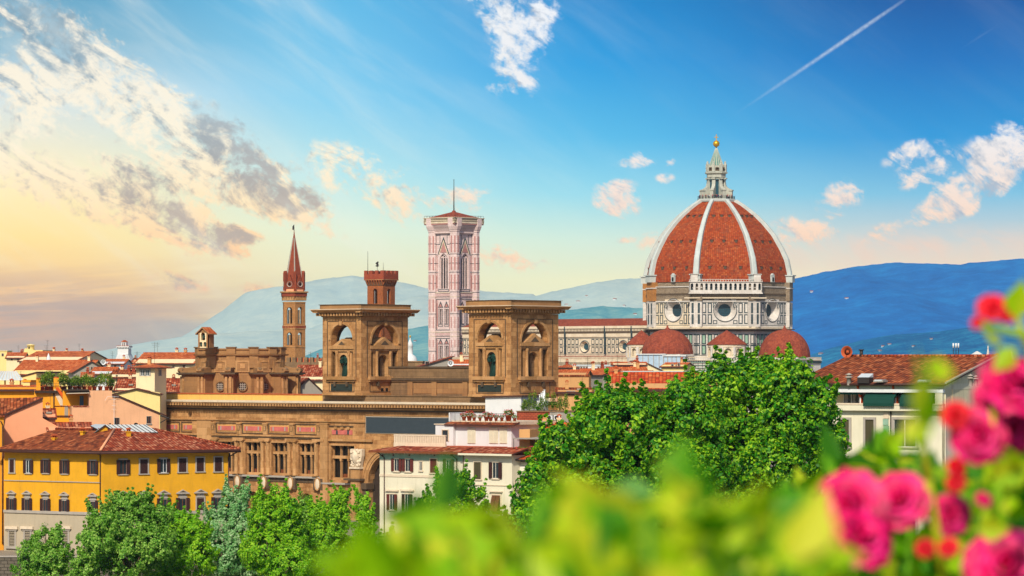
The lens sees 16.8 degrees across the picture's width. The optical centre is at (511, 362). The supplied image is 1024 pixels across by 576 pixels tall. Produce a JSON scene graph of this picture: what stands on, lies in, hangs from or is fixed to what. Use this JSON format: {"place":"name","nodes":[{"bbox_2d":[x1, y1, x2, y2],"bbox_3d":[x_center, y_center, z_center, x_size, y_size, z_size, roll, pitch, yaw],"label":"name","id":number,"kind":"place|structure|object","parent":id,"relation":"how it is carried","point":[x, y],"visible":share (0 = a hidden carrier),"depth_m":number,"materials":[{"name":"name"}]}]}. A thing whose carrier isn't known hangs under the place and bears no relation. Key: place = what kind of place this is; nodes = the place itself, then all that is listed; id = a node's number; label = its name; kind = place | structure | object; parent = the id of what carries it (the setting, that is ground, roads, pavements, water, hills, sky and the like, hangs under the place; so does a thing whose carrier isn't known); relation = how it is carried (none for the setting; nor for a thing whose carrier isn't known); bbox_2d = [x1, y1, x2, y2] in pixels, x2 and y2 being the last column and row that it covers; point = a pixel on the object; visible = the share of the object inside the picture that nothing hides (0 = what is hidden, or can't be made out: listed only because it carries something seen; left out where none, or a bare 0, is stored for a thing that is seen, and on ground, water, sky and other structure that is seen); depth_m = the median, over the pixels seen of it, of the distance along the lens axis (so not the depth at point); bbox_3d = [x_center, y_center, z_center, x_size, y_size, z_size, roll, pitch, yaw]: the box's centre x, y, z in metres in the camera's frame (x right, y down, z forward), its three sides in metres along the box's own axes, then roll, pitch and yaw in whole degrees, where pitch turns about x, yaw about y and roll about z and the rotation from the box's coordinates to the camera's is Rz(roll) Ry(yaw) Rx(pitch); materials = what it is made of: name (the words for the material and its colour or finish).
{"place":"outdoors","nodes":[
{"label":"outdoors","id":0,"kind":"place"},
{"bbox_2d":[0,351,12,384],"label":"house","id":1,"kind":"structure","parent":0,"point":[3,360],"depth_m":1000.00,"materials":[{"name":"yellow paint"}]},
{"bbox_2d":[5,349,27,384],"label":"house","id":2,"kind":"structure","parent":0,"point":[12,359],"depth_m":900.00,"materials":[{"name":"beige paint"}]},
{"bbox_2d":[21,371,60,385],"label":"house","id":3,"kind":"structure","parent":0,"point":[32,376],"depth_m":486.20,"materials":[{"name":"yellow paint"}]},
{"bbox_2d":[13,354,103,388],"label":"house","id":4,"kind":"structure","parent":0,"point":[24,367],"depth_m":695.26,"materials":[{"name":"yellow paint"}]},
{"bbox_2d":[66,361,100,388],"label":"house","id":5,"kind":"structure","parent":0,"point":[80,368],"depth_m":659.96,"materials":[{"name":"tile"}]},
{"bbox_2d":[91,356,119,389],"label":"house","id":6,"kind":"structure","parent":0,"point":[100,370],"depth_m":622.38,"materials":[{"name":"white paint"}]},
{"bbox_2d":[103,355,132,368],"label":"house","id":7,"kind":"structure","parent":0,"point":[120,362],"depth_m":762.16,"materials":[{"name":"white paint"}]},
{"bbox_2d":[116,340,132,359],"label":"crenellated tower","id":8,"kind":"structure","parent":0,"point":[124,348],"depth_m":1099.98,"materials":[{"name":"white paint"}]},
{"bbox_2d":[133,342,194,377],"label":"house","id":9,"kind":"structure","parent":0,"point":[176,360],"depth_m":642.09,"materials":[{"name":"beige paint"}]},
{"bbox_2d":[166,374,179,392],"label":"house","id":10,"kind":"structure","parent":0,"point":[172,384],"depth_m":601.73,"materials":[{"name":"red tile"}]},
{"bbox_2d":[97,328,351,358],"bbox_3d":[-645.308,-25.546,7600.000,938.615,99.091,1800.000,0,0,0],"label":"western hills","id":11,"kind":"structure","parent":0,"point":[313,340],"depth_m":7427.26,"materials":[{"name":"blue"}]},
{"bbox_2d":[285,357,322,367],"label":"battlemented wall","id":12,"kind":"structure","parent":0,"point":[294,363],"depth_m":880.17,"materials":[{"name":"stone"}]},
{"bbox_2d":[297,351,322,389],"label":"house","id":13,"kind":"structure","parent":0,"point":[314,373],"depth_m":643.41,"materials":[{"name":"red tile"}]},
{"bbox_2d":[301,377,322,393],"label":"house","id":14,"kind":"structure","parent":0,"point":[309,385],"depth_m":575.07,"materials":[{"name":"grey paint"}]},
{"bbox_2d":[182,276,534,336],"bbox_3d":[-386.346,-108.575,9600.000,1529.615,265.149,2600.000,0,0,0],"label":"western hills","id":15,"kind":"structure","parent":0,"point":[259,310],"depth_m":9375.30,"materials":[{"name":"blue"}]},
{"bbox_2d":[364,262,397,339],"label":"crenellated tower","id":16,"kind":"structure","parent":0,"point":[380,283],"depth_m":901.29,"materials":[{"name":"brick"}]},
{"bbox_2d":[0,423,774,555],"bbox_3d":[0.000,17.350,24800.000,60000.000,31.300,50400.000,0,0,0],"label":"ground","id":17,"kind":"structure","parent":0,"point":[13,553],"depth_m":436.93,"materials":[{"name":"green plant"}]},
{"bbox_2d":[0,415,4,549],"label":"house","id":18,"kind":"structure","parent":17,"relation":"on","point":[1,484],"depth_m":439.97,"materials":[{"name":"yellow paint"}]},
{"bbox_2d":[0,371,21,384],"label":"glass pavilion","id":19,"kind":"structure","parent":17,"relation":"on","point":[8,375],"depth_m":500.94,"materials":[{"name":"metal"}]},
{"bbox_2d":[0,378,46,397],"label":"house","id":20,"kind":"structure","parent":17,"relation":"on","point":[11,390],"depth_m":475.98,"materials":[{"name":"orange paint"}]},
{"bbox_2d":[0,397,57,445],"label":"house","id":21,"kind":"structure","parent":17,"relation":"on","point":[23,419],"depth_m":446.22,"materials":[{"name":"paint"}]},
{"bbox_2d":[9,521,78,575],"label":"riverside tree","id":22,"kind":"object","parent":17,"relation":"on","point":[48,557],"visible":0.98,"depth_m":299.09,"materials":[{"name":"green plant"}]},
{"bbox_2d":[43,402,56,421],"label":"house","id":23,"kind":"structure","parent":17,"relation":"on","point":[49,414],"depth_m":455.78,"materials":[{"name":"paint"}]},
{"bbox_2d":[34,377,68,421],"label":"house","id":24,"kind":"structure","parent":17,"relation":"on","point":[54,400],"depth_m":468.01,"materials":[{"name":"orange paint"}]},
{"bbox_2d":[17,340,107,363],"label":"house","id":25,"kind":"structure","parent":17,"relation":"on","point":[67,355],"depth_m":836.24,"materials":[{"name":"orange paint"}]},
{"bbox_2d":[46,414,92,431],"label":"house","id":26,"kind":"structure","parent":17,"relation":"on","point":[70,424],"depth_m":448.58,"materials":[{"name":"tile"}]},
{"bbox_2d":[63,389,168,428],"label":"house","id":27,"kind":"structure","parent":17,"relation":"on","point":[92,406],"depth_m":462.15,"materials":[{"name":"pink paint"}]},
{"bbox_2d":[0,427,240,553],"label":"palace","id":28,"kind":"structure","parent":17,"relation":"on","point":[52,478],"depth_m":434.80,"materials":[{"name":"yellow paint"}]},
{"bbox_2d":[6,490,15,509],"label":"window","id":29,"kind":"structure","parent":28,"relation":"in","point":[11,500],"depth_m":438.01,"materials":[{"name":"brown glass"}]},
{"bbox_2d":[5,526,17,548],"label":"barred window","id":30,"kind":"structure","parent":28,"relation":"in","point":[8,528],"depth_m":437.79,"materials":[{"name":"stone"}]},
{"bbox_2d":[21,491,31,509],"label":"window","id":31,"kind":"structure","parent":28,"relation":"in","point":[26,502],"depth_m":436.62,"materials":[{"name":"brown glass"}]},
{"bbox_2d":[23,459,32,473],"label":"window","id":32,"kind":"structure","parent":28,"relation":"in","point":[27,463],"depth_m":436.51,"materials":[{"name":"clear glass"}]},
{"bbox_2d":[40,459,49,473],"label":"window","id":33,"kind":"structure","parent":28,"relation":"in","point":[44,463],"depth_m":435.02,"materials":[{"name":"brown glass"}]},
{"bbox_2d":[40,491,49,510],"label":"window","id":34,"kind":"structure","parent":28,"relation":"in","point":[44,501],"depth_m":434.92,"materials":[{"name":"brown glass"}]},
{"bbox_2d":[58,492,68,511],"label":"window","id":35,"kind":"structure","parent":28,"relation":"in","point":[64,501],"depth_m":433.22,"materials":[{"name":"brown glass"}]},
{"bbox_2d":[59,459,68,474],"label":"window","id":36,"kind":"structure","parent":28,"relation":"in","point":[63,463],"depth_m":433.33,"materials":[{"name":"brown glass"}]},
{"bbox_2d":[87,459,97,474],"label":"window","id":37,"kind":"structure","parent":28,"relation":"in","point":[92,465],"depth_m":430.80,"materials":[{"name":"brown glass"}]},
{"bbox_2d":[117,458,129,474],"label":"window","id":38,"kind":"structure","parent":28,"relation":"in","point":[123,465],"depth_m":431.22,"materials":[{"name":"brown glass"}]},
{"bbox_2d":[91,424,157,432],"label":"roof","id":39,"kind":"structure","parent":28,"relation":"on","point":[135,428],"depth_m":439.40,"materials":[{"name":"grey metal"}]},
{"bbox_2d":[138,458,149,474],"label":"window","id":40,"kind":"structure","parent":28,"relation":"in","point":[143,462],"depth_m":432.38,"materials":[{"name":"brown wood"}]},
{"bbox_2d":[157,457,169,473],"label":"window","id":41,"kind":"structure","parent":28,"relation":"in","point":[163,464],"depth_m":433.64,"materials":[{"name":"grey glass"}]},
{"bbox_2d":[177,457,187,472],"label":"window","id":42,"kind":"structure","parent":28,"relation":"in","point":[179,459],"depth_m":434.70,"materials":[{"name":"brown wood"}]},
{"bbox_2d":[176,489,189,510],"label":"window","id":43,"kind":"structure","parent":28,"relation":"in","point":[182,499],"depth_m":434.70,"materials":[{"name":"grey glass"}]},
{"bbox_2d":[195,456,205,472],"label":"window","id":44,"kind":"structure","parent":28,"relation":"in","point":[199,461],"depth_m":435.77,"materials":[{"name":"brown wood"}]},
{"bbox_2d":[194,489,207,510],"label":"window","id":45,"kind":"structure","parent":28,"relation":"in","point":[200,497],"depth_m":435.77,"materials":[{"name":"stone"}]},
{"bbox_2d":[213,456,223,472],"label":"window","id":46,"kind":"structure","parent":28,"relation":"in","point":[217,460],"depth_m":436.94,"materials":[{"name":"brown wood"}]},
{"bbox_2d":[109,364,135,388],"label":"house","id":47,"kind":"structure","parent":17,"relation":"on","point":[122,373],"depth_m":562.12,"materials":[{"name":"red paint"}]},
{"bbox_2d":[67,483,179,575],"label":"riverside tree","id":48,"kind":"object","parent":17,"relation":"on","point":[122,538],"visible":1,"depth_m":288.98,"materials":[{"name":"green plant"}]},
{"bbox_2d":[113,373,135,391],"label":"house","id":49,"kind":"structure","parent":17,"relation":"on","point":[125,384],"depth_m":550.36,"materials":[{"name":"red tile"}]},
{"bbox_2d":[112,388,162,428],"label":"house","id":50,"kind":"structure","parent":17,"relation":"on","point":[148,399],"depth_m":512.09,"materials":[{"name":"yellow paint"}]},
{"bbox_2d":[130,342,172,429],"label":"house","id":51,"kind":"structure","parent":17,"relation":"on","point":[150,376],"depth_m":545.91,"materials":[{"name":"beige paint"}]},
{"bbox_2d":[0,556,320,575],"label":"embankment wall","id":52,"kind":"structure","parent":17,"relation":"on","point":[5,563],"depth_m":423.30,"materials":[{"name":"stone"}]},
{"bbox_2d":[140,498,220,575],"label":"riverside tree","id":53,"kind":"object","parent":17,"relation":"on","point":[193,544],"visible":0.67,"depth_m":294.71,"materials":[{"name":"green plant"}]},
{"bbox_2d":[202,474,269,575],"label":"riverside tree","id":54,"kind":"object","parent":17,"relation":"on","point":[231,515],"visible":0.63,"depth_m":308.72,"materials":[{"name":"green plant"}]},
{"bbox_2d":[176,327,304,393],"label":"stone building","id":55,"kind":"structure","parent":17,"relation":"on","point":[266,370],"depth_m":570.02,"materials":[{"name":"brown stone"}]},
{"bbox_2d":[237,474,315,575],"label":"riverside tree","id":56,"kind":"object","parent":17,"relation":"on","point":[279,531],"visible":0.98,"depth_m":299.34,"materials":[{"name":"green plant"}]},
{"bbox_2d":[280,225,307,361],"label":"steeple","id":57,"kind":"object","parent":17,"relation":"on","point":[293,282],"visible":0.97,"depth_m":997.65,"materials":[{"name":"orange brick"}]},
{"bbox_2d":[286,483,318,574],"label":"riverside tree","id":58,"kind":"object","parent":17,"relation":"on","point":[303,503],"visible":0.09,"depth_m":330.15,"materials":[{"name":"green plant"}]},
{"bbox_2d":[288,480,354,575],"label":"riverside tree","id":59,"kind":"object","parent":17,"relation":"on","point":[332,513],"visible":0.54,"depth_m":304.16,"materials":[{"name":"green plant"}]},
{"bbox_2d":[346,484,382,543],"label":"riverside tree","id":60,"kind":"object","parent":17,"relation":"on","point":[365,514],"visible":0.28,"depth_m":299.66,"materials":[{"name":"green plant"}]},
{"bbox_2d":[166,300,571,520],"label":"library","id":61,"kind":"structure","parent":17,"relation":"on","point":[380,394],"depth_m":525.00,"materials":[{"name":"stone"}]},
{"bbox_2d":[218,440,233,473],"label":"window","id":62,"kind":"structure","parent":61,"relation":"in","point":[231,459],"depth_m":542.72,"materials":[{"name":"stone"}]},
{"bbox_2d":[243,441,259,474],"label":"window","id":63,"kind":"structure","parent":61,"relation":"in","point":[253,451],"depth_m":539.55,"materials":[{"name":"stone"}]},
{"bbox_2d":[270,441,286,474],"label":"window","id":64,"kind":"structure","parent":61,"relation":"in","point":[281,446],"depth_m":535.61,"materials":[{"name":"stone"}]},
{"bbox_2d":[297,442,313,475],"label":"window","id":65,"kind":"structure","parent":61,"relation":"in","point":[308,447],"depth_m":531.70,"materials":[{"name":"stone"}]},
{"bbox_2d":[329,444,355,479],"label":"window","id":66,"kind":"structure","parent":61,"relation":"in","point":[341,456],"depth_m":526.53,"materials":[{"name":"stone"}]},
{"bbox_2d":[487,352,495,375],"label":"statue","id":67,"kind":"object","parent":61,"relation":"on","point":[491,358],"visible":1,"depth_m":505.34,"materials":[{"name":"green metal"}]},
{"bbox_2d":[421,459,490,511],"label":"riverside tree","id":68,"kind":"object","parent":17,"relation":"on","point":[465,500],"visible":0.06,"depth_m":279.29,"materials":[{"name":"green plant"}]},
{"bbox_2d":[458,447,529,514],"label":"house","id":69,"kind":"structure","parent":17,"relation":"on","point":[498,468],"depth_m":408.61,"materials":[{"name":"beige paint"}]},
{"bbox_2d":[473,461,481,479],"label":"window","id":70,"kind":"structure","parent":69,"relation":"in","point":[477,466],"depth_m":410.17,"materials":[{"name":"stone"}]},
{"bbox_2d":[489,462,501,479],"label":"window","id":71,"kind":"structure","parent":69,"relation":"in","point":[495,468],"depth_m":408.57,"materials":[{"name":"stone"}]},
{"bbox_2d":[512,429,562,494],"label":"house","id":72,"kind":"structure","parent":17,"relation":"on","point":[528,437],"depth_m":410.76,"materials":[{"name":"beige paint"}]},
{"bbox_2d":[516,410,574,421],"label":"house","id":73,"kind":"structure","parent":17,"relation":"on","point":[528,415],"depth_m":428.38,"materials":[{"name":"red brick"}]},
{"bbox_2d":[482,395,540,419],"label":"rooftop hut","id":74,"kind":"object","parent":73,"relation":"on","point":[497,404],"visible":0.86,"depth_m":432.05,"materials":[{"name":"white paint"}]},
{"bbox_2d":[555,380,593,409],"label":"house","id":75,"kind":"structure","parent":17,"relation":"on","point":[571,392],"depth_m":505.00,"materials":[{"name":"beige paint"}]},
{"bbox_2d":[308,436,864,575],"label":"shrub","id":76,"kind":"object","parent":17,"relation":"on","point":[581,526],"visible":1,"depth_m":1.82,"materials":[{"name":"green plant"}]},
{"bbox_2d":[591,369,620,392],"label":"house","id":77,"kind":"structure","parent":17,"relation":"on","point":[599,375],"depth_m":601.79,"materials":[{"name":"grey paint"}]},
{"bbox_2d":[501,359,741,543],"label":"plane tree","id":78,"kind":"object","parent":17,"relation":"on","point":[603,444],"visible":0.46,"depth_m":244.39,"materials":[{"name":"green plant"}]},
{"bbox_2d":[606,355,647,371],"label":"house","id":79,"kind":"structure","parent":17,"relation":"on","point":[635,367],"depth_m":604.03,"materials":[{"name":"orange paint"}]},
{"bbox_2d":[690,342,851,559],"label":"plane tree","id":80,"kind":"object","parent":17,"relation":"on","point":[784,418],"visible":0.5,"depth_m":250.70,"materials":[{"name":"green plant"}]},
{"bbox_2d":[772,422,1023,572],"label":"shrub","id":81,"kind":"object","parent":17,"relation":"on","point":[870,456],"visible":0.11,"depth_m":4.40,"materials":[{"name":"green plant"}]},
{"bbox_2d":[818,279,1023,575],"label":"rose bush","id":82,"kind":"object","parent":17,"relation":"on","point":[874,519],"visible":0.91,"depth_m":3.50,"materials":[{"name":"pink plant"}]},
{"bbox_2d":[368,434,501,533],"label":"house","id":83,"kind":"structure","parent":0,"point":[409,463],"depth_m":417.64,"materials":[{"name":"beige paint"}]},
{"bbox_2d":[385,489,398,509],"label":"window","id":84,"kind":"structure","parent":83,"relation":"in","point":[391,498],"depth_m":418.66,"materials":[{"name":"stone"}]},
{"bbox_2d":[391,458,401,471],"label":"window","id":85,"kind":"structure","parent":83,"relation":"in","point":[396,465],"depth_m":418.26,"materials":[{"name":"wood"}]},
{"bbox_2d":[402,458,412,472],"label":"window","id":86,"kind":"structure","parent":83,"relation":"in","point":[407,465],"depth_m":417.13,"materials":[{"name":"stone"}]},
{"bbox_2d":[434,412,555,446],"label":"rooftop storey","id":87,"kind":"object","parent":83,"relation":"on","point":[456,430],"visible":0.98,"depth_m":421.38,"materials":[{"name":"white paint"}]},
{"bbox_2d":[418,356,453,365],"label":"house","id":88,"kind":"structure","parent":0,"point":[442,361],"depth_m":640.06,"materials":[{"name":"grey paint"}]},
{"bbox_2d":[423,193,484,361],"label":"bell tower","id":89,"kind":"structure","parent":0,"point":[453,258],"depth_m":1493.92,"materials":[{"name":"white stone"}]},
{"bbox_2d":[440,254,447,288],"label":"tall window","id":90,"kind":"structure","parent":89,"relation":"in","point":[444,261],"depth_m":1494.11,"materials":[{"name":"white stone"}]},
{"bbox_2d":[461,254,467,288],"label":"tall window","id":91,"kind":"structure","parent":89,"relation":"in","point":[464,262],"depth_m":1494.47,"materials":[{"name":"white stone"}]},
{"bbox_2d":[305,306,642,360],"bbox_3d":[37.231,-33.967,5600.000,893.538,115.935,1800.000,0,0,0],"label":"foothills","id":92,"kind":"structure","parent":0,"point":[420,344],"depth_m":5492.61,"materials":[{"name":"blue"}]},
{"bbox_2d":[310,278,644,328],"bbox_3d":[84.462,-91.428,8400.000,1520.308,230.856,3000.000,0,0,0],"label":"hazy hills","id":93,"kind":"structure","parent":0,"point":[627,292],"depth_m":8185.76,"materials":[{"name":"blue"}]},
{"bbox_2d":[0,0,1023,351],"label":"sky","id":94,"kind":"structure","parent":0,"point":[160,160],"materials":[{"name":"blue"}]},
{"bbox_2d":[558,375,589,386],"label":"house","id":95,"kind":"structure","parent":0,"point":[573,380],"depth_m":560.00,"materials":[{"name":"beige paint"}]},
{"bbox_2d":[558,356,592,386],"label":"house","id":96,"kind":"structure","parent":0,"point":[574,371],"depth_m":593.11,"materials":[{"name":"beige paint"}]},
{"bbox_2d":[610,356,647,366],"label":"house","id":97,"kind":"structure","parent":0,"point":[629,364],"depth_m":700.06,"materials":[{"name":"beige paint"}]},
{"bbox_2d":[443,134,821,412],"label":"cathedral","id":98,"kind":"structure","parent":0,"point":[717,271],"depth_m":1392.62,"materials":[{"name":"tile"}]},
{"bbox_2d":[664,298,682,321],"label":"round window","id":99,"kind":"structure","parent":98,"relation":"in","point":[673,313],"depth_m":1394.36,"materials":[{"name":"white stone"}]},
{"bbox_2d":[713,298,736,321],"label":"round window","id":100,"kind":"structure","parent":98,"relation":"in","point":[724,312],"depth_m":1386.22,"materials":[{"name":"white stone"}]},
{"bbox_2d":[765,299,779,321],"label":"round window","id":101,"kind":"structure","parent":98,"relation":"in","point":[772,313],"depth_m":1396.75,"materials":[{"name":"white stone"}]},
{"bbox_2d":[606,366,717,447],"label":"house","id":102,"kind":"structure","parent":0,"point":[655,381],"depth_m":404.08,"materials":[{"name":"beige paint"}]},
{"bbox_2d":[662,355,686,363],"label":"enclosure","id":103,"kind":"object","parent":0,"point":[671,358],"visible":0.48,"depth_m":790.02,"materials":[{"name":"white metal"}]},
{"bbox_2d":[659,357,695,370],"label":"house","id":104,"kind":"structure","parent":0,"point":[671,366],"depth_m":760.64,"materials":[{"name":"yellow paint"}]},
{"bbox_2d":[795,349,992,531],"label":"apartment house","id":105,"kind":"structure","parent":0,"point":[874,390],"depth_m":322.16,"materials":[{"name":"beige paint"}]},
{"bbox_2d":[838,417,851,447],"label":"window","id":106,"kind":"structure","parent":105,"relation":"in","point":[848,424],"depth_m":323.04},
{"bbox_2d":[863,417,875,445],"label":"window","id":107,"kind":"structure","parent":105,"relation":"in","point":[869,423],"depth_m":322.10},
{"bbox_2d":[891,417,915,448],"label":"window","id":108,"kind":"structure","parent":105,"relation":"in","point":[897,423],"depth_m":320.37,"materials":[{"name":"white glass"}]},
{"bbox_2d":[791,259,1023,354],"bbox_3d":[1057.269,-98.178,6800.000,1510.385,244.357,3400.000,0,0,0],"label":"blue hills","id":109,"kind":"structure","parent":0,"point":[887,299],"depth_m":6329.21,"materials":[{"name":"blue"}]},
{"bbox_2d":[810,327,1023,367],"bbox_3d":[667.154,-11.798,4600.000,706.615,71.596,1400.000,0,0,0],"label":"wooded hill","id":110,"kind":"structure","parent":0,"point":[970,340],"depth_m":4456.46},
{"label":"house","id":111,"kind":"object","parent":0,"visible":0},
{"bbox_2d":[636,354,666,368],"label":"enclosure","id":112,"kind":"object","parent":111,"relation":"on","point":[655,360],"visible":0.56,"depth_m":799.88,"materials":[{"name":"white metal"}]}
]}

